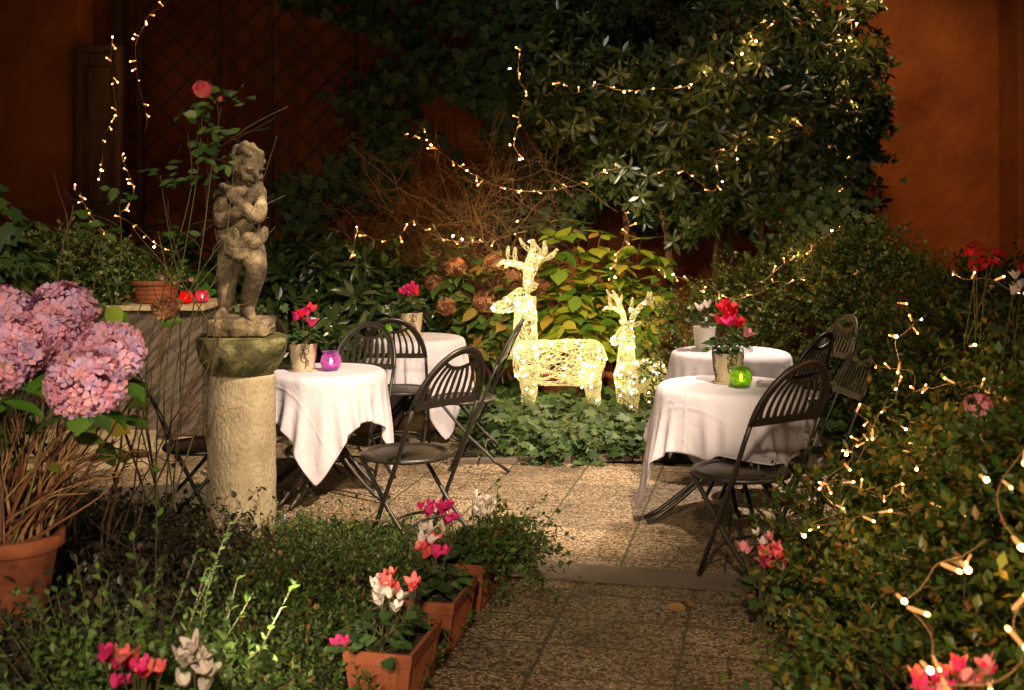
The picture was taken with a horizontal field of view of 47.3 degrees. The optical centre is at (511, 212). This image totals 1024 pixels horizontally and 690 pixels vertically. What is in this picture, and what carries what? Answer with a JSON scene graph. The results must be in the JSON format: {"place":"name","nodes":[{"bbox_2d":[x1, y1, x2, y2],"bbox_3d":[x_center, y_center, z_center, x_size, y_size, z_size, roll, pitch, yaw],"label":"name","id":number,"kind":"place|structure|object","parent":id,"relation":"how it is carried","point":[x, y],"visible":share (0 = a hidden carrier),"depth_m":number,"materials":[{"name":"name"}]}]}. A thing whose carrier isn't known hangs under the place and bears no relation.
{"place":"outdoors","nodes":[
{"label":"outdoors","id":0,"kind":"place"},
{"bbox_2d":[74,184,129,251],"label":"string lights","id":1,"kind":"object","parent":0,"point":[85,206],"visible":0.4,"depth_m":9.26,"materials":[{"name":"yellow"}]},
{"bbox_2d":[98,36,117,179],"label":"string lights","id":2,"kind":"object","parent":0,"point":[101,170],"visible":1,"depth_m":10.37,"materials":[{"name":"yellow"}]},
{"bbox_2d":[115,152,170,250],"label":"string lights","id":3,"kind":"object","parent":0,"point":[128,204],"visible":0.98,"depth_m":9.33,"materials":[{"name":"yellow"}]},
{"bbox_2d":[87,482,206,509],"bbox_3d":[-1.980,1.635,6.720,0.885,0.020,0.595,0,0,-14],"label":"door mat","id":4,"kind":"object","parent":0,"point":[162,489],"depth_m":6.80,"materials":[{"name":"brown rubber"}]},
{"bbox_2d":[129,0,168,133],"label":"string lights","id":5,"kind":"object","parent":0,"point":[135,58],"visible":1,"depth_m":10.60,"materials":[{"name":"yellow"}]},
{"bbox_2d":[197,282,216,297],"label":"leafy plant","id":6,"kind":"object","parent":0,"point":[206,287],"visible":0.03,"depth_m":8.79,"materials":[{"name":"green plant"}]},
{"bbox_2d":[7,528,425,689],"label":"bed soil","id":7,"kind":"structure","parent":0,"point":[332,573],"depth_m":4.77,"materials":[{"name":"soil"}]},
{"bbox_2d":[31,227,250,593],"bbox_3d":[-1.624,0.883,5.038,0.900,1.642,0.886,0,0,0],"label":"old shrub","id":8,"kind":"object","parent":7,"relation":"on","point":[108,530],"visible":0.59,"depth_m":5.03,"materials":[{"name":"brown plant"}]},
{"bbox_2d":[195,332,286,560],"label":"stone column","id":9,"kind":"structure","parent":7,"relation":"on","point":[241,445],"depth_m":5.50,"materials":[{"name":"stone"}]},
{"bbox_2d":[207,141,275,337],"bbox_3d":[-1.307,0.126,5.632,0.322,0.950,0.290,0,0,0],"label":"garden statue","id":10,"kind":"object","parent":9,"relation":"on","point":[246,321],"visible":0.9,"depth_m":5.55,"materials":[{"name":"stone"}]},
{"bbox_2d":[0,443,511,689],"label":"groundcover","id":11,"kind":"object","parent":7,"relation":"on","point":[334,537],"visible":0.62,"depth_m":4.66,"materials":[{"name":"green plant"}]},
{"bbox_2d":[0,205,184,627],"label":"pink hydrangea","id":12,"kind":"object","parent":11,"relation":"on","point":[58,340],"visible":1,"depth_m":4.12,"materials":[{"name":"plant"}]},
{"bbox_2d":[93,642,167,689],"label":"cyclamen","id":13,"kind":"object","parent":11,"relation":"on","point":[143,667],"visible":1,"depth_m":2.99,"materials":[{"name":"pink plant"}]},
{"bbox_2d":[0,460,300,689],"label":"bright shrub","id":14,"kind":"object","parent":11,"relation":"on","point":[91,670],"visible":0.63,"depth_m":3.25,"materials":[{"name":"green plant"}]},
{"bbox_2d":[53,80,287,511],"bbox_3d":[-1.545,0.373,5.300,1.008,1.953,0.565,0,0,0],"label":"climbing rose","id":15,"kind":"object","parent":11,"relation":"on","point":[203,89],"visible":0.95,"depth_m":5.22,"materials":[{"name":"green"}]},
{"bbox_2d":[171,628,224,689],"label":"cyclamen","id":16,"kind":"object","parent":11,"relation":"on","point":[188,652],"visible":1,"depth_m":2.99,"materials":[{"name":"white plant"}]},
{"bbox_2d":[326,566,441,689],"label":"cyclamen trough","id":17,"kind":"object","parent":7,"relation":"on","point":[394,652],"visible":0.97,"depth_m":3.95,"materials":[{"name":"ceramic"}]},
{"bbox_2d":[393,521,477,655],"bbox_3d":[-0.310,1.432,4.539,0.332,0.436,0.373,0,0,13],"label":"cyclamen trough","id":18,"kind":"object","parent":7,"relation":"on","point":[446,585],"visible":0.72,"depth_m":4.50,"materials":[{"name":"ceramic"}]},
{"bbox_2d":[6,400,889,580],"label":"patio","id":19,"kind":"structure","parent":0,"point":[597,507],"depth_m":6.73,"materials":[{"name":"stone"}]},
{"bbox_2d":[0,184,65,454],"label":"ivy shrub","id":20,"kind":"object","parent":19,"relation":"on","point":[13,258],"visible":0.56,"depth_m":6.96,"materials":[{"name":"green plant"}]},
{"bbox_2d":[0,430,155,471],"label":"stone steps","id":21,"kind":"structure","parent":19,"relation":"on","point":[31,458],"depth_m":7.54,"materials":[{"name":"stone"}]},
{"bbox_2d":[1,298,217,452],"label":"marble planter wall","id":22,"kind":"structure","parent":19,"relation":"on","point":[145,322],"depth_m":8.00,"materials":[{"name":"stone"}]},
{"bbox_2d":[0,215,182,321],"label":"variegated hedge","id":23,"kind":"object","parent":22,"relation":"on","point":[110,250],"visible":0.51,"depth_m":8.08,"materials":[{"name":"green plant"}]},
{"bbox_2d":[116,256,193,303],"bbox_3d":[-2.506,0.461,8.233,0.517,0.343,0.432,0,0,0],"label":"terracotta bowl","id":24,"kind":"object","parent":22,"relation":"on","point":[141,287],"visible":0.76,"depth_m":8.09,"materials":[{"name":"brown ceramic"}]},
{"bbox_2d":[112,219,217,297],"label":"leafy plant","id":25,"kind":"object","parent":22,"relation":"on","point":[192,256],"visible":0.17,"depth_m":9.86,"materials":[{"name":"green plant"}]},
{"bbox_2d":[179,290,193,303],"bbox_3d":[-2.265,0.584,8.120,0.100,0.090,0.100,0,0,0],"label":"candle holder","id":26,"kind":"object","parent":22,"relation":"on","point":[188,299],"visible":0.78,"depth_m":8.09,"materials":[{"name":"red glass"}]},
{"bbox_2d":[167,254,216,296],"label":"leafy plant","id":27,"kind":"object","parent":22,"relation":"on","point":[200,279],"visible":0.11,"depth_m":9.18,"materials":[{"name":"green plant"}]},
{"bbox_2d":[195,289,208,302],"bbox_3d":[-2.175,0.584,8.200,0.100,0.090,0.100,0,0,0],"label":"candle holder","id":28,"kind":"object","parent":22,"relation":"on","point":[203,293],"visible":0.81,"depth_m":8.16,"materials":[{"name":"red glass"}]},
{"bbox_2d":[137,368,206,529],"bbox_3d":[-1.689,1.164,6.046,0.620,0.964,0.433,0,0,-21],"label":"folding chair","id":29,"kind":"object","parent":19,"relation":"on","point":[198,447],"visible":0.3,"depth_m":5.88,"materials":[{"name":"paint"}]},
{"bbox_2d":[234,300,290,442],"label":"ivy plant","id":30,"kind":"object","parent":19,"relation":"on","point":[285,308],"visible":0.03,"depth_m":8.52,"materials":[{"name":"green plant"}]},
{"bbox_2d":[257,307,290,435],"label":"folding chair","id":31,"kind":"object","parent":19,"relation":"on","point":[278,320],"visible":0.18,"depth_m":8.53,"materials":[{"name":"paint"}]},
{"bbox_2d":[193,218,456,409],"bbox_3d":[-1.606,0.864,9.957,2.470,1.644,1.315,0,0,0],"label":"laurel shrub","id":32,"kind":"object","parent":19,"relation":"on","point":[292,282],"visible":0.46,"depth_m":9.66,"materials":[{"name":"green plant"}]},
{"bbox_2d":[276,446,390,509],"bbox_3d":[-1.090,1.288,6.840,0.655,0.712,0.654,0,0,-20],"label":"bistro table","id":33,"kind":"object","parent":19,"relation":"on","point":[290,468],"visible":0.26,"depth_m":6.73,"materials":[{"name":"paint"}]},
{"bbox_2d":[274,363,393,485],"bbox_3d":[-1.093,1.213,6.838,0.796,0.597,0.796,0,0,0],"label":"tablecloth","id":34,"kind":"object","parent":33,"relation":"on","point":[322,414],"visible":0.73,"depth_m":6.50,"materials":[{"name":"fabric"}]},
{"bbox_2d":[287,302,325,371],"bbox_3d":[-1.217,0.716,6.781,0.284,0.404,0.293,0,0,0],"label":"potted cyclamen","id":35,"kind":"object","parent":34,"relation":"on","point":[303,352],"visible":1,"depth_m":6.74,"materials":[{"name":"beige ceramic"}]},
{"bbox_2d":[320,350,341,370],"bbox_3d":[-1.050,0.858,6.770,0.124,0.112,0.124,0,0,0],"label":"candle holder","id":36,"kind":"object","parent":34,"relation":"on","point":[330,367],"visible":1,"depth_m":6.75,"materials":[{"name":"purple glass"}]},
{"bbox_2d":[309,321,395,490],"bbox_3d":[-0.971,1.164,7.071,0.433,0.964,0.620,0,0,18],"label":"folding chair","id":37,"kind":"object","parent":19,"relation":"on","point":[386,333],"visible":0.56,"depth_m":7.26,"materials":[{"name":"paint"}]},
{"bbox_2d":[363,318,430,462],"bbox_3d":[-0.772,1.164,7.905,0.433,0.964,0.620,0,0,1],"label":"folding chair","id":38,"kind":"object","parent":19,"relation":"on","point":[405,389],"visible":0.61,"depth_m":7.73,"materials":[{"name":"paint"}]},
{"bbox_2d":[334,222,476,406],"bbox_3d":[-0.919,0.872,9.838,1.289,1.624,0.613,0,0,3],"label":"leafy shrub","id":39,"kind":"object","parent":19,"relation":"on","point":[384,257],"visible":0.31,"depth_m":9.72,"materials":[{"name":"green plant"}]},
{"bbox_2d":[375,395,460,443],"bbox_3d":[-0.700,1.288,8.650,0.655,0.712,0.654,0,0,-10],"label":"bistro table","id":40,"kind":"object","parent":19,"relation":"on","point":[403,400],"visible":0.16,"depth_m":8.51,"materials":[{"name":"paint"}]},
{"bbox_2d":[366,333,473,439],"bbox_3d":[-0.696,1.267,8.647,0.844,0.704,0.837,0,0,0],"label":"tablecloth","id":41,"kind":"object","parent":40,"relation":"on","point":[440,347],"visible":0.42,"depth_m":8.34,"materials":[{"name":"fabric"}]},
{"bbox_2d":[378,324,392,337],"bbox_3d":[-0.930,0.865,8.570,0.109,0.099,0.109,0,0,0],"label":"candle holder","id":42,"kind":"object","parent":41,"relation":"on","point":[388,327],"visible":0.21,"depth_m":8.54,"materials":[{"name":"green glass"}]},
{"bbox_2d":[391,278,430,335],"bbox_3d":[-0.750,0.703,8.750,0.304,0.431,0.313,0,0,0],"label":"potted cyclamen","id":43,"kind":"object","parent":41,"relation":"on","point":[413,317],"visible":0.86,"depth_m":8.70,"materials":[{"name":"beige ceramic"}]},
{"bbox_2d":[359,346,484,556],"bbox_3d":[-0.445,1.135,5.692,0.657,1.022,0.459,0,0,42],"label":"folding chair","id":44,"kind":"object","parent":19,"relation":"on","point":[401,452],"visible":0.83,"depth_m":5.60,"materials":[{"name":"paint"}]},
{"bbox_2d":[431,318,524,472],"bbox_3d":[-0.226,1.164,7.607,0.620,0.964,0.433,0,0,8],"label":"folding chair","id":45,"kind":"object","parent":19,"relation":"on","point":[485,398],"visible":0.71,"depth_m":7.48,"materials":[{"name":"paint"}]},
{"bbox_2d":[522,214,645,393],"bbox_3d":[0.585,0.830,9.870,1.091,1.639,0.718,0,0,0],"label":"hydrangea bush","id":46,"kind":"object","parent":19,"relation":"on","point":[575,314],"visible":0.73,"depth_m":9.81,"materials":[{"name":"green plant"}]},
{"bbox_2d":[446,446,851,464],"bbox_3d":[0.961,1.638,7.861,2.806,0.050,0.068,0,0,-8],"label":"bed edging","id":47,"kind":"object","parent":19,"relation":"on","point":[627,457],"visible":0.45,"depth_m":7.74,"materials":[{"name":"stone"}]},
{"bbox_2d":[500,561,856,597],"bbox_3d":[1.108,1.646,5.173,3.000,0.001,0.260,0,0,12],"label":"stone strip","id":48,"kind":"object","parent":19,"relation":"on","point":[712,581],"depth_m":5.29,"materials":[{"name":"stone"}]},
{"bbox_2d":[690,358,828,599],"bbox_3d":[1.106,1.135,5.276,0.459,1.022,0.657,0,0,-34],"label":"folding chair","id":49,"kind":"object","parent":48,"relation":"on","point":[732,472],"visible":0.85,"depth_m":5.16,"materials":[{"name":"paint"}]},
{"bbox_2d":[643,456,815,542],"bbox_3d":[1.170,1.288,6.250,0.733,0.712,0.734,0,0,42],"label":"bistro table","id":50,"kind":"object","parent":19,"relation":"on","point":[688,489],"visible":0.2,"depth_m":6.19,"materials":[{"name":"paint"}]},
{"bbox_2d":[636,375,824,506],"bbox_3d":[1.181,1.245,6.133,1.103,0.662,1.140,0,0,-44],"label":"tablecloth","id":51,"kind":"object","parent":50,"relation":"on","point":[696,419],"visible":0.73,"depth_m":5.92,"materials":[{"name":"fabric"}]},
{"bbox_2d":[701,297,757,384],"bbox_3d":[1.168,0.685,6.302,0.303,0.466,0.290,0,0,0],"label":"potted cyclamen","id":52,"kind":"object","parent":51,"relation":"on","point":[725,359],"visible":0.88,"depth_m":6.26,"materials":[{"name":"plant"}]},
{"bbox_2d":[730,366,752,387],"bbox_3d":[1.200,0.860,6.120,0.119,0.108,0.119,0,0,0],"label":"candle holder","id":53,"kind":"object","parent":51,"relation":"on","point":[740,376],"visible":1,"depth_m":6.08,"materials":[{"name":"green glass"}]},
{"bbox_2d":[740,331,833,500],"bbox_3d":[1.591,1.164,6.917,0.620,0.964,0.433,0,0,42],"label":"folding chair","id":54,"kind":"object","parent":19,"relation":"on","point":[813,349],"visible":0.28,"depth_m":6.76,"materials":[{"name":"paint"}]},
{"bbox_2d":[775,343,876,518],"bbox_3d":[1.595,1.164,6.130,0.620,0.964,0.433,0,0,-6],"label":"folding chair","id":55,"kind":"object","parent":19,"relation":"on","point":[826,442],"visible":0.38,"depth_m":6.09,"materials":[{"name":"paint"}]},
{"bbox_2d":[424,576,890,689],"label":"garden path","id":56,"kind":"structure","parent":0,"point":[633,637],"depth_m":4.49,"materials":[{"name":"stone"}]},
{"bbox_2d":[414,478,597,618],"bbox_3d":[-0.051,1.446,5.024,0.764,0.553,0.824,0,0,-12],"label":"cyclamen trough","id":57,"kind":"object","parent":56,"relation":"on","point":[483,549],"visible":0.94,"depth_m":4.94,"materials":[{"name":"ceramic"}]},
{"bbox_2d":[665,598,692,611],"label":"fallen leaf","id":58,"kind":"object","parent":56,"relation":"on","point":[677,607],"visible":1,"depth_m":4.86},
{"bbox_2d":[745,527,773,625],"bbox_3d":[0.959,1.454,4.598,0.092,0.437,0.161,0,0,-21],"label":"cyclamen","id":59,"kind":"object","parent":56,"relation":"on","point":[764,540],"visible":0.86,"depth_m":4.61,"materials":[{"name":"pink plant"}]},
{"bbox_2d":[734,540,794,634],"bbox_3d":[0.983,1.513,4.544,0.216,0.473,0.216,0,0,-36],"label":"cyclamen","id":60,"kind":"object","parent":56,"relation":"on","point":[764,560],"visible":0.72,"depth_m":4.55,"materials":[{"name":"pink plant"}]},
{"bbox_2d":[414,377,975,473],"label":"ground","id":61,"kind":"structure","parent":0,"point":[684,463],"depth_m":7.93,"materials":[{"name":"soil"}]},
{"bbox_2d":[0,0,113,260],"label":"projecting wall","id":62,"kind":"structure","parent":61,"relation":"on","point":[40,40],"depth_m":10.90,"materials":[{"name":"paint"}]},
{"bbox_2d":[76,45,123,297],"bbox_3d":[-3.820,0.047,10.830,0.420,3.206,0.100,0,0,0],"label":"dark door","id":63,"kind":"structure","parent":62,"relation":"attached to","point":[95,103],"depth_m":10.79,"materials":[{"name":"wood"}]},
{"bbox_2d":[136,0,142,257],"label":"timber post","id":64,"kind":"object","parent":61,"relation":"on","point":[139,119],"visible":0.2,"depth_m":11.47,"materials":[{"name":"wood"}]},
{"bbox_2d":[123,0,357,362],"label":"trellis","id":65,"kind":"object","parent":61,"relation":"on","point":[220,85],"visible":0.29,"depth_m":11.73,"materials":[{"name":"wood"}]},
{"bbox_2d":[279,101,628,385],"bbox_3d":[-0.351,0.440,10.577,3.390,3.020,2.378,0,0,-26],"label":"bare shrub","id":66,"kind":"object","parent":61,"relation":"on","point":[475,211],"visible":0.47,"depth_m":10.43,"materials":[{"name":"plant"}]},
{"bbox_2d":[345,220,529,266],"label":"string lights","id":67,"kind":"object","parent":66,"relation":"hanging from","point":[351,256],"visible":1,"depth_m":9.50,"materials":[{"name":"yellow"}]},
{"bbox_2d":[270,0,763,370],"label":"climbing ivy","id":68,"kind":"object","parent":61,"relation":"on","point":[422,51],"visible":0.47,"depth_m":11.32,"materials":[{"name":"green plant"}]},
{"bbox_2d":[129,0,998,376],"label":"back wall","id":69,"kind":"structure","parent":61,"relation":"on","point":[943,144],"depth_m":12.00,"materials":[{"name":"paint"}]},
{"bbox_2d":[582,232,677,386],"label":"hydrangea bush","id":70,"kind":"object","parent":61,"relation":"on","point":[637,289],"visible":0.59,"depth_m":9.90,"materials":[{"name":"green plant"}]},
{"bbox_2d":[454,373,858,466],"bbox_3d":[1.026,1.532,8.966,2.911,0.357,2.839,0,0,0],"label":"ivy bed","id":71,"kind":"object","parent":61,"relation":"on","point":[618,424],"visible":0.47,"depth_m":8.12,"materials":[{"name":"green plant"}]},
{"bbox_2d":[422,250,550,383],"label":"hydrangea bush","id":72,"kind":"object","parent":71,"relation":"on","point":[472,325],"visible":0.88,"depth_m":9.57,"materials":[{"name":"green plant"}]},
{"bbox_2d":[491,238,606,418],"bbox_3d":[0.280,0.919,8.886,0.893,1.452,0.568,0,0,-10],"label":"wire reindeer","id":73,"kind":"object","parent":71,"relation":"on","point":[582,383],"visible":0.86,"depth_m":8.81,"materials":[{"name":"beige"}]},
{"bbox_2d":[536,367,586,395],"bbox_3d":[0.420,1.488,9.850,0.440,0.325,0.440,0,0,0],"label":"terracotta pot","id":74,"kind":"object","parent":71,"relation":"on","point":[551,388],"visible":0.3,"depth_m":9.69,"materials":[{"name":"ceramic"}]},
{"bbox_2d":[602,289,666,413],"bbox_3d":[0.961,1.108,9.007,0.406,1.037,0.638,0,0,42],"label":"wire reindeer","id":75,"kind":"object","parent":71,"relation":"on","point":[627,389],"visible":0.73,"depth_m":8.90,"materials":[{"name":"beige"}]},
{"bbox_2d":[504,0,902,363],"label":"evergreen tree","id":76,"kind":"object","parent":61,"relation":"on","point":[800,80],"visible":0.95,"depth_m":9.78,"materials":[{"name":"green plant"}]},
{"bbox_2d":[402,127,629,193],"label":"string lights","id":77,"kind":"object","parent":76,"relation":"hanging from","point":[430,144],"visible":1,"depth_m":9.70,"materials":[{"name":"yellow"}]},
{"bbox_2d":[507,47,527,159],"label":"string lights","id":78,"kind":"object","parent":76,"relation":"hanging from","point":[521,157],"visible":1,"depth_m":9.39,"materials":[{"name":"yellow"}]},
{"bbox_2d":[608,208,635,279],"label":"string lights","id":79,"kind":"object","parent":76,"relation":"hanging from","point":[622,246],"visible":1,"depth_m":9.52,"materials":[{"name":"yellow"}]},
{"bbox_2d":[553,2,783,92],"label":"string lights","id":80,"kind":"object","parent":76,"relation":"hanging from","point":[558,83],"visible":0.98,"depth_m":9.40,"materials":[{"name":"yellow"}]},
{"bbox_2d":[650,121,805,191],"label":"string lights","id":81,"kind":"object","parent":76,"relation":"hanging from","point":[724,151],"visible":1,"depth_m":9.45,"materials":[{"name":"yellow"}]},
{"bbox_2d":[742,158,911,413],"bbox_3d":[2.614,0.605,9.677,1.452,2.118,0.429,0,0,0],"label":"hanging ivy","id":82,"kind":"object","parent":76,"relation":"hanging from","point":[835,203],"visible":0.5,"depth_m":9.57,"materials":[{"name":"green plant"}]},
{"bbox_2d":[836,0,857,191],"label":"string lights","id":83,"kind":"object","parent":76,"relation":"hanging from","point":[848,94],"visible":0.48,"depth_m":9.62,"materials":[{"name":"yellow"}]},
{"bbox_2d":[618,206,1013,432],"bbox_3d":[2.306,0.971,8.826,3.007,2.076,1.639,0,0,0],"label":"hedge","id":84,"kind":"object","parent":61,"relation":"on","point":[828,255],"visible":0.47,"depth_m":8.70,"materials":[{"name":"green plant"}]},
{"bbox_2d":[659,267,705,291],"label":"string lights","id":85,"kind":"object","parent":84,"relation":"on","point":[679,277],"visible":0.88,"depth_m":9.43,"materials":[{"name":"yellow"}]},
{"bbox_2d":[709,262,867,299],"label":"string lights","id":86,"kind":"object","parent":84,"relation":"hanging from","point":[773,282],"visible":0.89,"depth_m":8.54,"materials":[{"name":"yellow"}]},
{"bbox_2d":[766,230,838,279],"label":"string lights","id":87,"kind":"object","parent":84,"relation":"hanging from","point":[791,259],"visible":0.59,"depth_m":8.66,"materials":[{"name":"yellow"}]},
{"bbox_2d":[805,314,858,460],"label":"folding chair","id":88,"kind":"object","parent":61,"relation":"on","point":[854,320],"visible":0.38,"depth_m":7.75,"materials":[{"name":"paint"}]},
{"bbox_2d":[693,330,1023,689],"bbox_3d":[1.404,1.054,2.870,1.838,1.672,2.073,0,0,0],"label":"flowering hedge","id":89,"kind":"object","parent":61,"relation":"on","point":[970,635],"visible":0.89,"depth_m":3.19,"materials":[{"name":"green plant"}]},
{"bbox_2d":[800,403,907,537],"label":"string lights","id":90,"kind":"object","parent":89,"relation":"hanging from","point":[849,469],"visible":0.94,"depth_m":4.26,"materials":[{"name":"yellow"}]},
{"bbox_2d":[855,298,921,463],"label":"string lights","id":91,"kind":"object","parent":89,"relation":"hanging from","point":[897,372],"visible":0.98,"depth_m":4.77,"materials":[{"name":"yellow"}]},
{"bbox_2d":[818,465,964,515],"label":"string lights","id":92,"kind":"object","parent":89,"relation":"on","point":[848,482],"visible":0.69,"depth_m":4.08,"materials":[{"name":"yellow"}]},
{"bbox_2d":[869,344,1009,429],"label":"string lights","id":93,"kind":"object","parent":89,"relation":"hanging from","point":[945,378],"visible":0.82,"depth_m":4.60,"materials":[{"name":"yellow"}]},
{"bbox_2d":[896,540,984,688],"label":"string lights","id":94,"kind":"object","parent":89,"relation":"hanging from","point":[927,614],"visible":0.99,"depth_m":2.64,"materials":[{"name":"yellow"}]},
{"bbox_2d":[907,652,993,689],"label":"cyclamen","id":95,"kind":"object","parent":89,"relation":"on","point":[956,666],"visible":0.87,"depth_m":2.54,"materials":[{"name":"pink plant"}]},
{"bbox_2d":[907,594,1023,689],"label":"string lights","id":96,"kind":"object","parent":89,"relation":"hanging from","point":[1018,603],"visible":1,"depth_m":2.23,"materials":[{"name":"yellow"}]},
{"bbox_2d":[974,651,996,689],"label":"cyclamen","id":97,"kind":"object","parent":89,"relation":"attached to","point":[985,665],"visible":0.98,"depth_m":2.49,"materials":[{"name":"pink plant"}]},
{"bbox_2d":[957,393,1016,522],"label":"geranium","id":98,"kind":"object","parent":89,"relation":"attached to","point":[983,405],"visible":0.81,"depth_m":3.59,"materials":[{"name":"pink plant"}]},
{"bbox_2d":[979,449,1023,550],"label":"string lights","id":99,"kind":"object","parent":89,"relation":"hanging from","point":[1017,541],"visible":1,"depth_m":2.59,"materials":[{"name":"yellow"}]},
{"bbox_2d":[988,270,1023,384],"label":"cyclamen","id":100,"kind":"object","parent":89,"relation":"attached to","point":[1019,284],"visible":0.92,"depth_m":4.22,"materials":[{"name":"plant"}]},
{"bbox_2d":[817,235,1023,546],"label":"flowering hedge","id":101,"kind":"object","parent":61,"relation":"on","point":[946,318],"visible":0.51,"depth_m":5.51,"materials":[{"name":"green plant"}]},
{"bbox_2d":[956,241,1009,355],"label":"geranium","id":102,"kind":"object","parent":101,"relation":"attached to","point":[970,252],"visible":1,"depth_m":4.90,"materials":[{"name":"red plant"}]},
{"bbox_2d":[952,270,1023,294],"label":"string lights","id":103,"kind":"object","parent":101,"relation":"hanging from","point":[974,272],"visible":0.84,"depth_m":4.69,"materials":[{"name":"yellow"}]},
{"bbox_2d":[1016,262,1023,302],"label":"geranium","id":104,"kind":"object","parent":101,"relation":"attached to","point":[1022,264],"visible":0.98,"depth_m":4.79,"materials":[{"name":"red plant"}]},
{"bbox_3d":[1.450,1.288,7.750,0.733,0.712,0.733,0,0,-30],"label":"bistro table","id":105,"kind":"object","parent":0,"visible":0},
{"bbox_2d":[665,345,792,458],"bbox_3d":[1.449,1.264,7.750,0.890,0.698,0.894,0,0,-19],"label":"tablecloth","id":106,"kind":"object","parent":105,"relation":"on","point":[758,361],"visible":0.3,"depth_m":7.50,"materials":[{"name":"fabric"}]},
{"bbox_2d":[685,299,717,349],"bbox_3d":[1.288,0.750,7.864,0.252,0.336,0.229,0,0,34],"label":"potted cyclamen","id":107,"kind":"object","parent":106,"relation":"on","point":[702,333],"visible":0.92,"depth_m":7.82,"materials":[{"name":"white ceramic"}]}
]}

